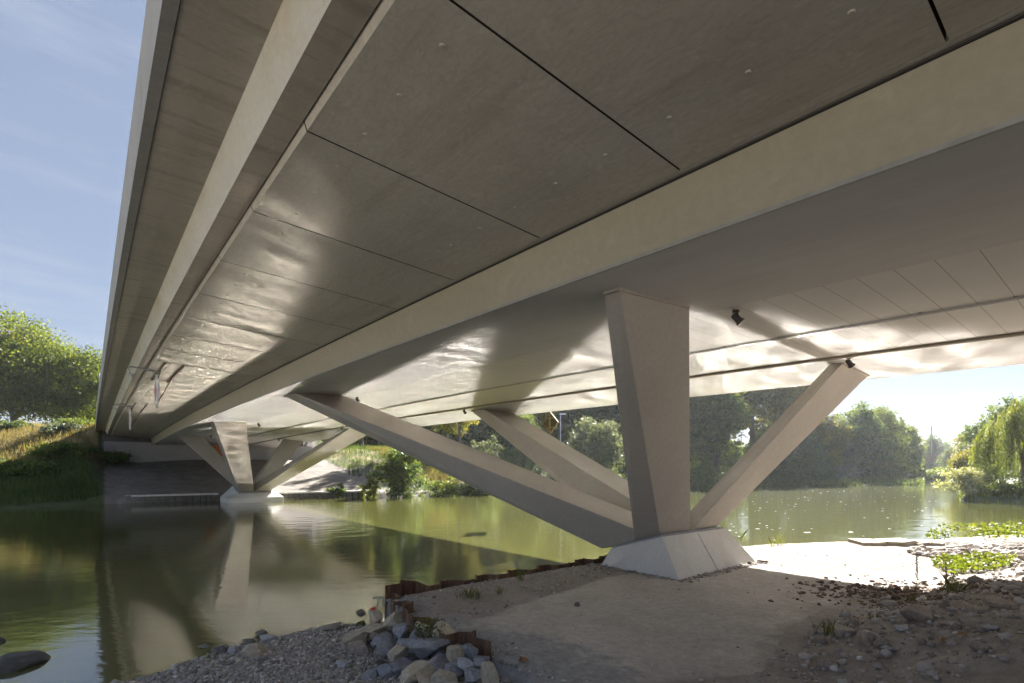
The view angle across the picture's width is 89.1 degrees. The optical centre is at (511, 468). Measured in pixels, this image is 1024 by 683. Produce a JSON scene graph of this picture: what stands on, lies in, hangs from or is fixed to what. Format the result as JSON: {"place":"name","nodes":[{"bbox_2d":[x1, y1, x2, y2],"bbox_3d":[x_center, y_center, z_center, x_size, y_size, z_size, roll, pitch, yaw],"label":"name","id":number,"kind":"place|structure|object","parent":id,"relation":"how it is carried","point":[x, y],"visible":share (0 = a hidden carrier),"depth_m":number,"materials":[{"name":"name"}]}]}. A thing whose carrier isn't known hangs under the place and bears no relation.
{"place":"outdoors","nodes":[
{"label":"outdoors","id":0,"kind":"place"},
{"bbox_2d":[0,427,1008,508],"bbox_3d":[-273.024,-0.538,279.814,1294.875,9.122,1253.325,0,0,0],"label":"bank","id":1,"kind":"structure","parent":0,"point":[117,482],"depth_m":57.08,"materials":[{"name":"soil"}]},
{"bbox_2d":[0,419,41,431],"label":"bank shrub","id":2,"kind":"object","parent":1,"relation":"on","point":[8,424],"visible":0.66,"depth_m":61.71,"materials":[{"name":"green plant"}]},
{"bbox_2d":[0,456,66,479],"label":"bank shrub","id":3,"kind":"object","parent":1,"relation":"on","point":[12,468],"visible":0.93,"depth_m":47.56,"materials":[{"name":"green plant"}]},
{"bbox_2d":[0,303,97,423],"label":"broadleaf tree","id":4,"kind":"object","parent":1,"relation":"on","point":[20,340],"visible":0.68,"depth_m":74.78,"materials":[{"name":"green plant"}]},
{"bbox_2d":[0,448,100,507],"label":"bank grass","id":5,"kind":"structure","parent":1,"relation":"on","point":[32,492],"depth_m":46.37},
{"bbox_2d":[0,339,102,421],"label":"broadleaf tree","id":6,"kind":"object","parent":1,"relation":"on","point":[84,371],"visible":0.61,"depth_m":77.08,"materials":[{"name":"green plant"}]},
{"bbox_2d":[0,420,103,470],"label":"dry grass","id":7,"kind":"structure","parent":1,"relation":"on","point":[32,429],"depth_m":55.76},
{"bbox_2d":[20,440,103,459],"bbox_3d":[-45.658,-1.828,52.765,5.983,2.356,7.100,0,0,0],"label":"bank shrub","id":8,"kind":"object","parent":1,"relation":"on","point":[50,448],"visible":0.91,"depth_m":51.43,"materials":[{"name":"green plant"}]},
{"bbox_2d":[38,420,85,435],"bbox_3d":[-49.905,-4.294,58.148,4.489,2.031,5.082,0,0,-42],"label":"bank shrub","id":9,"kind":"object","parent":1,"relation":"on","point":[51,427],"visible":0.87,"depth_m":57.31,"materials":[{"name":"green plant"}]},
{"bbox_2d":[53,417,93,426],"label":"bank shrub","id":10,"kind":"object","parent":1,"relation":"on","point":[76,420],"visible":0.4,"depth_m":60.60,"materials":[{"name":"green plant"}]},
{"bbox_2d":[96,449,131,465],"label":"bank shrub","id":11,"kind":"object","parent":1,"relation":"on","point":[106,457],"visible":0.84,"depth_m":56.81,"materials":[{"name":"green plant"}]},
{"bbox_2d":[125,493,217,502],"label":"sheet pile wall","id":12,"kind":"structure","parent":1,"relation":"on","point":[184,498],"depth_m":49.89,"materials":[{"name":"metal"}]},
{"bbox_2d":[104,441,311,462],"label":"abutment wall","id":13,"kind":"structure","parent":1,"relation":"on","point":[140,452],"depth_m":61.58,"materials":[{"name":"concrete"}]},
{"bbox_2d":[277,490,361,498],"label":"sheet pile wall","id":14,"kind":"structure","parent":1,"relation":"on","point":[313,494],"depth_m":55.28,"materials":[{"name":"metal"}]},
{"bbox_2d":[326,483,346,497],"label":"riverside shrub","id":15,"kind":"object","parent":1,"relation":"on","point":[340,490],"visible":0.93,"depth_m":55.93,"materials":[{"name":"green plant"}]},
{"bbox_2d":[357,475,380,497],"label":"riverside shrub","id":16,"kind":"object","parent":1,"relation":"on","point":[371,491],"visible":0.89,"depth_m":56.87,"materials":[{"name":"green plant"}]},
{"bbox_2d":[368,447,427,497],"bbox_3d":[-12.673,0.966,57.703,6.848,7.178,5.746,0,0,0],"label":"riverside shrub","id":17,"kind":"object","parent":1,"relation":"on","point":[402,481],"visible":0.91,"depth_m":56.75,"materials":[{"name":"green plant"}]},
{"bbox_2d":[367,445,463,483],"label":"dry grass","id":18,"kind":"structure","parent":1,"relation":"on","point":[384,448],"depth_m":70.60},
{"bbox_2d":[417,476,468,496],"bbox_3d":[-7.914,2.590,60.490,5.347,3.877,5.454,0,0,-40],"label":"riverside shrub","id":19,"kind":"object","parent":1,"relation":"on","point":[454,489],"visible":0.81,"depth_m":59.94,"materials":[{"name":"green plant"}]},
{"bbox_2d":[440,420,478,442],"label":"woodland tree","id":20,"kind":"object","parent":1,"relation":"on","point":[451,427],"visible":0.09,"depth_m":81.96,"materials":[{"name":"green plant"}]},
{"bbox_2d":[321,415,624,466],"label":"undergrowth","id":21,"kind":"object","parent":1,"relation":"on","point":[468,438],"visible":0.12,"depth_m":101.73,"materials":[{"name":"green plant"}]},
{"bbox_2d":[458,481,488,494],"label":"riverside shrub","id":22,"kind":"object","parent":1,"relation":"on","point":[473,490],"visible":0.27,"depth_m":62.87,"materials":[{"name":"green plant"}]},
{"bbox_2d":[470,434,504,457],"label":"riverside shrub","id":23,"kind":"object","parent":1,"relation":"on","point":[496,448],"visible":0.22,"depth_m":67.47,"materials":[{"name":"green plant"}]},
{"bbox_2d":[323,440,700,493],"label":"bank grass","id":24,"kind":"structure","parent":1,"relation":"on","point":[376,450],"depth_m":74.41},
{"bbox_2d":[511,414,541,467],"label":"woodland tree","id":25,"kind":"object","parent":1,"relation":"on","point":[529,418],"visible":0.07,"depth_m":85.77,"materials":[{"name":"green plant"}]},
{"bbox_2d":[527,411,554,435],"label":"woodland tree","id":26,"kind":"object","parent":1,"relation":"on","point":[540,419],"visible":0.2,"depth_m":96.17,"materials":[{"name":"green plant"}]},
{"bbox_2d":[552,407,619,453],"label":"woodland tree","id":27,"kind":"object","parent":1,"relation":"on","point":[570,417],"visible":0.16,"depth_m":106.21,"materials":[{"name":"green plant"}]},
{"bbox_2d":[566,415,625,476],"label":"silver tree","id":28,"kind":"object","parent":1,"relation":"on","point":[603,449],"visible":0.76,"depth_m":70.67,"materials":[{"name":"green plant"}]},
{"bbox_2d":[589,405,621,439],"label":"woodland tree","id":29,"kind":"object","parent":1,"relation":"on","point":[610,412],"visible":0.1,"depth_m":105.28,"materials":[{"name":"green plant"}]},
{"bbox_2d":[690,460,724,486],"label":"riverside shrub","id":30,"kind":"object","parent":1,"relation":"on","point":[710,480],"visible":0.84,"depth_m":90.87,"materials":[{"name":"green plant"}]},
{"bbox_2d":[690,392,756,476],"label":"woodland tree","id":31,"kind":"object","parent":1,"relation":"on","point":[717,420],"visible":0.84,"depth_m":97.06,"materials":[{"name":"green plant"}]},
{"bbox_2d":[742,428,793,483],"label":"woodland tree","id":32,"kind":"object","parent":1,"relation":"on","point":[753,440],"visible":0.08,"depth_m":105.50,"materials":[{"name":"green plant"}]},
{"bbox_2d":[738,386,802,442],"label":"woodland tree","id":33,"kind":"object","parent":1,"relation":"on","point":[755,398],"visible":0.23,"depth_m":119.90,"materials":[{"name":"green plant"}]},
{"bbox_2d":[746,385,809,434],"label":"woodland tree","id":34,"kind":"object","parent":1,"relation":"on","point":[783,401],"visible":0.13,"depth_m":121.84,"materials":[{"name":"green plant"}]},
{"bbox_2d":[765,444,846,482],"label":"riverside shrub","id":35,"kind":"object","parent":1,"relation":"on","point":[798,469],"visible":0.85,"depth_m":99.76,"materials":[{"name":"green plant"}]},
{"bbox_2d":[690,454,925,485],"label":"undergrowth","id":36,"kind":"object","parent":1,"relation":"on","point":[919,481],"visible":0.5,"depth_m":100.96,"materials":[{"name":"green plant"}]},
{"bbox_2d":[691,436,925,481],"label":"undergrowth","id":37,"kind":"object","parent":1,"relation":"on","point":[912,470],"visible":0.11,"depth_m":118.49,"materials":[{"name":"green plant"}]},
{"bbox_2d":[779,433,848,481],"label":"woodland tree","id":38,"kind":"object","parent":1,"relation":"on","point":[809,440],"visible":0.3,"depth_m":107.45,"materials":[{"name":"green plant"}]},
{"bbox_2d":[810,413,856,470],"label":"woodland tree","id":39,"kind":"object","parent":1,"relation":"on","point":[833,435],"visible":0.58,"depth_m":114.11,"materials":[{"name":"green plant"}]},
{"bbox_2d":[833,463,868,482],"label":"riverside shrub","id":40,"kind":"object","parent":1,"relation":"on","point":[846,472],"visible":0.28,"depth_m":110.92,"materials":[{"name":"green plant"}]},
{"bbox_2d":[832,399,902,477],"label":"woodland tree","id":41,"kind":"object","parent":1,"relation":"on","point":[864,449],"visible":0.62,"depth_m":115.01,"materials":[{"name":"green plant"}]},
{"bbox_2d":[866,403,914,462],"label":"woodland tree","id":42,"kind":"object","parent":1,"relation":"on","point":[896,428],"visible":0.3,"depth_m":121.52,"materials":[{"name":"green plant"}]},
{"bbox_2d":[897,425,928,464],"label":"woodland tree","id":43,"kind":"object","parent":1,"relation":"on","point":[917,453],"visible":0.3,"depth_m":129.18,"materials":[{"name":"green plant"}]},
{"bbox_2d":[920,433,954,468],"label":"woodland tree","id":44,"kind":"object","parent":1,"relation":"on","point":[936,444],"visible":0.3,"depth_m":214.16,"materials":[{"name":"green plant"}]},
{"bbox_2d":[933,447,956,467],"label":"woodland tree","id":45,"kind":"object","parent":1,"relation":"on","point":[946,455],"visible":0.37,"depth_m":190.23,"materials":[{"name":"green plant"}]},
{"bbox_2d":[0,471,1023,682],"bbox_3d":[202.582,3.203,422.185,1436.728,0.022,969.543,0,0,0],"label":"river","id":46,"kind":"structure","parent":0,"point":[105,593],"depth_m":19.57,"materials":[{"name":"liquid"}]},
{"bbox_2d":[0,650,50,673],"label":"boulder","id":47,"kind":"object","parent":46,"relation":"in","point":[14,662],"visible":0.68,"depth_m":8.40,"materials":[{"name":"stone"}]},
{"bbox_2d":[177,421,365,502],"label":"bridge pier","id":48,"kind":"structure","parent":46,"relation":"in","point":[233,466],"depth_m":47.10,"materials":[{"name":"paint"}]},
{"bbox_2d":[0,0,1023,449],"label":"sky","id":49,"kind":"structure","parent":0,"point":[69,68],"materials":[{"name":"blue"}]},
{"bbox_2d":[133,535,1023,682],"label":"ground","id":50,"kind":"structure","parent":0,"point":[751,618],"depth_m":8.70,"materials":[{"name":"soil"}]},
{"bbox_2d":[240,643,267,657],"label":"boulder","id":51,"kind":"object","parent":50,"relation":"on","point":[254,650],"visible":0.64,"depth_m":8.59,"materials":[{"name":"beige stone"}]},
{"bbox_2d":[110,599,513,682],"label":"pebbles","id":52,"kind":"object","parent":50,"relation":"on","point":[173,670],"visible":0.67,"depth_m":8.02,"materials":[{"name":"gravel"}]},
{"bbox_2d":[387,644,406,661],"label":"boulder","id":53,"kind":"object","parent":52,"relation":"on","point":[397,651],"visible":0.91,"depth_m":7.88,"materials":[{"name":"beige stone"}]},
{"bbox_2d":[341,630,367,650],"bbox_3d":[-2.704,2.942,8.800,0.438,0.410,0.512,0,0,-37],"label":"boulder","id":54,"kind":"object","parent":50,"relation":"on","point":[351,636],"visible":0.73,"depth_m":8.64,"materials":[{"name":"beige stone"}]},
{"bbox_2d":[347,640,369,654],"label":"boulder","id":55,"kind":"object","parent":50,"relation":"on","point":[359,647],"visible":0.85,"depth_m":8.42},
{"bbox_2d":[360,667,379,679],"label":"boulder","id":56,"kind":"object","parent":50,"relation":"on","point":[371,673],"visible":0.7,"depth_m":7.26,"materials":[{"name":"grey stone"}]},
{"bbox_2d":[357,623,386,638],"bbox_3d":[-2.528,2.881,9.240,0.638,0.273,0.510,0,0,44],"label":"boulder","id":57,"kind":"object","parent":50,"relation":"on","point":[374,627],"visible":0.56,"depth_m":9.07,"materials":[{"name":"beige stone"}]},
{"bbox_2d":[369,610,382,623],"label":"boulder","id":58,"kind":"object","parent":50,"relation":"on","point":[376,616],"visible":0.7,"depth_m":9.88,"materials":[{"name":"beige stone"}]},
{"bbox_2d":[376,637,396,654],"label":"boulder","id":59,"kind":"object","parent":50,"relation":"on","point":[384,646],"visible":0.71,"depth_m":8.25,"materials":[{"name":"grey stone"}]},
{"bbox_2d":[377,664,397,678],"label":"boulder","id":60,"kind":"object","parent":50,"relation":"on","point":[384,670],"visible":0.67,"depth_m":7.25,"materials":[{"name":"grey stone"}]},
{"bbox_2d":[383,610,403,630],"bbox_3d":[-2.059,2.691,9.195,0.385,0.320,0.352,0,4,16],"label":"boulder","id":61,"kind":"object","parent":50,"relation":"on","point":[392,620],"visible":0.81,"depth_m":9.09,"materials":[{"name":"beige stone"}]},
{"bbox_2d":[392,622,409,638],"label":"boulder","id":62,"kind":"object","parent":50,"relation":"on","point":[401,630],"visible":0.78,"depth_m":8.67,"materials":[{"name":"grey stone"}]},
{"bbox_2d":[389,657,413,676],"bbox_3d":[-1.547,2.880,7.386,0.565,0.290,0.380,0,0,21],"label":"boulder","id":63,"kind":"object","parent":50,"relation":"on","point":[398,665],"visible":0.36,"depth_m":7.34,"materials":[{"name":"grey stone"}]},
{"bbox_2d":[400,660,435,682],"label":"boulder","id":64,"kind":"object","parent":50,"relation":"on","point":[409,672],"visible":0.79,"depth_m":7.10,"materials":[{"name":"beige stone"}]},
{"bbox_2d":[406,616,450,660],"bbox_3d":[-1.252,2.720,7.921,0.747,0.972,0.598,0,0,0],"label":"climbing weed","id":65,"kind":"object","parent":50,"relation":"on","point":[426,628],"visible":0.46,"depth_m":7.85,"materials":[{"name":"green plant"}]},
{"bbox_2d":[406,636,451,658],"bbox_3d":[-1.235,2.699,7.781,0.706,0.300,0.543,-2,-6,-6],"label":"boulder","id":66,"kind":"object","parent":50,"relation":"on","point":[421,648],"visible":0.88,"depth_m":7.66,"materials":[{"name":"grey stone"}]},
{"bbox_2d":[386,593,490,661],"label":"sheet pile wall","id":67,"kind":"structure","parent":50,"relation":"on","point":[483,646],"depth_m":7.85,"materials":[{"name":"metal"}]},
{"bbox_2d":[429,653,447,670],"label":"boulder","id":68,"kind":"object","parent":50,"relation":"on","point":[439,661],"visible":0.45,"depth_m":7.33,"materials":[{"name":"grey stone"}]},
{"bbox_2d":[431,621,454,636],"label":"boulder","id":69,"kind":"object","parent":50,"relation":"on","point":[446,629],"visible":0.34,"depth_m":8.11,"materials":[{"name":"beige stone"}]},
{"bbox_2d":[431,669,457,682],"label":"boulder","id":70,"kind":"object","parent":50,"relation":"on","point":[441,676],"visible":1,"depth_m":6.79,"materials":[{"name":"beige stone"}]},
{"bbox_2d":[461,643,478,658],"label":"boulder","id":71,"kind":"object","parent":50,"relation":"on","point":[470,650],"visible":0.91,"depth_m":7.31,"materials":[{"name":"grey stone"}]},
{"bbox_2d":[464,668,481,682],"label":"boulder","id":72,"kind":"object","parent":50,"relation":"on","point":[472,675],"visible":0.92,"depth_m":6.66,"materials":[{"name":"grey stone"}]},
{"bbox_2d":[481,661,499,682],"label":"boulder","id":73,"kind":"object","parent":50,"relation":"on","point":[489,674],"visible":1,"depth_m":6.49,"materials":[{"name":"beige stone"}]},
{"bbox_2d":[385,554,606,617],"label":"sheet pile wall","id":74,"kind":"structure","parent":50,"relation":"on","point":[405,587],"depth_m":11.63,"materials":[{"name":"metal"}]},
{"bbox_2d":[284,287,869,579],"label":"bridge pier","id":75,"kind":"structure","parent":50,"relation":"on","point":[644,519],"depth_m":13.99,"materials":[{"name":"paint"}]},
{"bbox_2d":[95,0,1023,447],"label":"river bridge","id":76,"kind":"structure","parent":75,"relation":"on","point":[425,212],"depth_m":6.72,"materials":[{"name":"concrete"}]},
{"bbox_2d":[127,362,183,407],"bbox_3d":[-15.093,-3.321,21.788,1.718,1.668,5.251,0,0,-39],"label":"drain pipe","id":77,"kind":"object","parent":76,"relation":"hanging from","point":[156,389],"visible":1,"depth_m":21.20,"materials":[{"name":"metal"}]},
{"bbox_2d":[542,412,558,433],"bbox_3d":[2.455,-3.033,33.551,0.149,1.638,1.494,0,0,-39],"label":"navigation sign","id":78,"kind":"object","parent":76,"relation":"hanging from","point":[550,422],"visible":0.96,"depth_m":33.50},
{"bbox_2d":[593,559,774,582],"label":"soil crumbs","id":79,"kind":"object","parent":50,"relation":"on","point":[726,570],"visible":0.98,"depth_m":13.05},
{"bbox_2d":[509,546,926,682],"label":"grit","id":80,"kind":"object","parent":50,"relation":"on","point":[711,613],"visible":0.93,"depth_m":9.68,"materials":[{"name":"gravel"}]},
{"bbox_2d":[834,623,857,636],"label":"clod","id":81,"kind":"object","parent":50,"relation":"on","point":[841,630],"visible":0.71,"depth_m":7.84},
{"bbox_2d":[848,538,886,545],"bbox_3d":[12.272,2.610,17.981,0.993,0.285,1.117,0,0,0],"label":"stone slab","id":82,"kind":"object","parent":50,"relation":"on","point":[867,542],"depth_m":17.67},
{"bbox_2d":[857,629,879,645],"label":"clod","id":83,"kind":"object","parent":50,"relation":"on","point":[866,637],"visible":0.8,"depth_m":7.29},
{"bbox_2d":[747,572,1019,613],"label":"soil crumbs","id":84,"kind":"object","parent":50,"relation":"on","point":[896,590],"visible":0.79,"depth_m":10.70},
{"bbox_2d":[876,538,919,545],"bbox_3d":[13.233,2.594,17.927,1.242,0.318,1.250,0,0,0],"label":"stone slab","id":85,"kind":"object","parent":50,"relation":"on","point":[898,542],"depth_m":17.52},
{"bbox_2d":[798,555,1023,682],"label":"soil rubble","id":86,"kind":"object","parent":50,"relation":"on","point":[927,669],"visible":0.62,"depth_m":7.42,"materials":[{"name":"soil"}]},
{"bbox_2d":[899,604,932,621],"bbox_3d":[6.157,2.233,7.822,0.597,0.301,0.332,6,8,-20],"label":"clod","id":87,"kind":"object","parent":50,"relation":"on","point":[916,612],"visible":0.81,"depth_m":7.78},
{"bbox_2d":[930,600,975,610],"bbox_3d":[7.010,2.237,8.299,0.614,0.267,0.437,0,0,-4],"label":"clod","id":88,"kind":"object","parent":50,"relation":"on","point":[956,604],"visible":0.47,"depth_m":8.26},
{"bbox_2d":[937,568,970,592],"bbox_3d":[8.565,2.174,10.129,0.593,0.499,0.552,0,0,-26],"label":"weed","id":89,"kind":"object","parent":50,"relation":"on","point":[949,584],"visible":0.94,"depth_m":10.07,"materials":[{"name":"green plant"}]},
{"bbox_2d":[907,543,1023,558],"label":"soil rubble","id":90,"kind":"object","parent":50,"relation":"on","point":[921,550],"visible":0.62,"depth_m":16.15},
{"bbox_2d":[930,551,1017,574],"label":"leafy weeds","id":91,"kind":"object","parent":50,"relation":"on","point":[967,562],"visible":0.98,"depth_m":13.75,"materials":[{"name":"green plant"}]},
{"bbox_2d":[925,520,1023,540],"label":"leafy weeds","id":92,"kind":"object","parent":50,"relation":"on","point":[1002,530],"visible":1,"depth_m":18.59,"materials":[{"name":"green plant"}]},
{"bbox_2d":[968,642,991,651],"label":"clod","id":93,"kind":"object","parent":50,"relation":"on","point":[976,646],"visible":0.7,"depth_m":6.13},
{"bbox_2d":[983,595,1018,609],"bbox_3d":[7.779,2.174,8.272,0.440,0.203,0.402,-5,10,-25],"label":"clod","id":94,"kind":"object","parent":50,"relation":"on","point":[993,601],"visible":0.75,"depth_m":8.20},
{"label":"boulder","id":95,"kind":"object","parent":50,"relation":"on","visible":0},
{"bbox_2d":[446,645,464,661],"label":"boulder","id":96,"kind":"object","parent":95,"relation":"on","point":[454,653],"visible":0.86,"depth_m":7.24,"materials":[{"name":"beige stone"}]},
{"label":"boulder","id":97,"kind":"object","parent":50,"relation":"on","visible":0},
{"bbox_2d":[444,662,462,676],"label":"boulder","id":98,"kind":"object","parent":97,"relation":"on","point":[453,668],"visible":0.59,"depth_m":7.00,"materials":[{"name":"grey stone"}]},
{"bbox_2d":[457,657,475,671],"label":"boulder","id":99,"kind":"object","parent":98,"relation":"on","point":[463,663],"visible":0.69,"depth_m":7.00,"materials":[{"name":"grey stone"}]},
{"bbox_2d":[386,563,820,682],"bbox_3d":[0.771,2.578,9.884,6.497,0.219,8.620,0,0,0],"label":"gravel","id":100,"kind":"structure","parent":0,"point":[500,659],"depth_m":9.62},
{"bbox_2d":[948,477,1023,503],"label":"bank","id":101,"kind":"structure","parent":0,"point":[994,499],"depth_m":48.24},
{"bbox_2d":[925,466,949,480],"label":"undergrowth","id":102,"kind":"object","parent":101,"relation":"on","point":[931,474],"visible":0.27,"depth_m":130.78,"materials":[{"name":"green plant"}]},
{"bbox_2d":[946,431,970,468],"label":"woodland tree","id":103,"kind":"object","parent":101,"relation":"on","point":[956,444],"visible":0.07,"depth_m":84.96,"materials":[{"name":"green plant"}]},
{"bbox_2d":[931,466,995,496],"bbox_3d":[45.469,1.451,52.252,4.230,3.458,6.201,0,0,-13],"label":"flowering bush","id":104,"kind":"object","parent":101,"relation":"on","point":[966,480],"visible":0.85,"depth_m":51.51,"materials":[{"name":"green plant"}]},
{"bbox_2d":[945,446,983,481],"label":"woodland tree","id":105,"kind":"object","parent":101,"relation":"on","point":[957,462],"visible":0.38,"depth_m":73.76,"materials":[{"name":"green plant"}]},
{"bbox_2d":[953,393,1023,483],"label":"woodland tree","id":106,"kind":"object","parent":101,"relation":"on","point":[972,430],"visible":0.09,"depth_m":78.22,"materials":[{"name":"green plant"}]},
{"bbox_2d":[966,464,1013,484],"bbox_3d":[50.796,1.285,56.062,4.406,3.700,4.609,0,0,0],"label":"riverside shrub","id":107,"kind":"object","parent":101,"relation":"on","point":[991,480],"visible":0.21,"depth_m":54.75,"materials":[{"name":"green plant"}]},
{"bbox_2d":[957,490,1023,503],"bbox_3d":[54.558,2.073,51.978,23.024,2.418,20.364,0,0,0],"label":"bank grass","id":108,"kind":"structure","parent":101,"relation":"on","point":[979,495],"depth_m":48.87,"materials":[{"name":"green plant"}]},
{"bbox_2d":[968,399,1023,483],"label":"weeping willow","id":109,"kind":"object","parent":101,"relation":"on","point":[1008,433],"visible":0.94,"depth_m":51.83,"materials":[{"name":"green plant"}]},
{"bbox_2d":[976,480,1023,497],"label":"riverside shrub","id":110,"kind":"object","parent":101,"relation":"on","point":[1003,487],"visible":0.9,"depth_m":48.30,"materials":[{"name":"green plant"}]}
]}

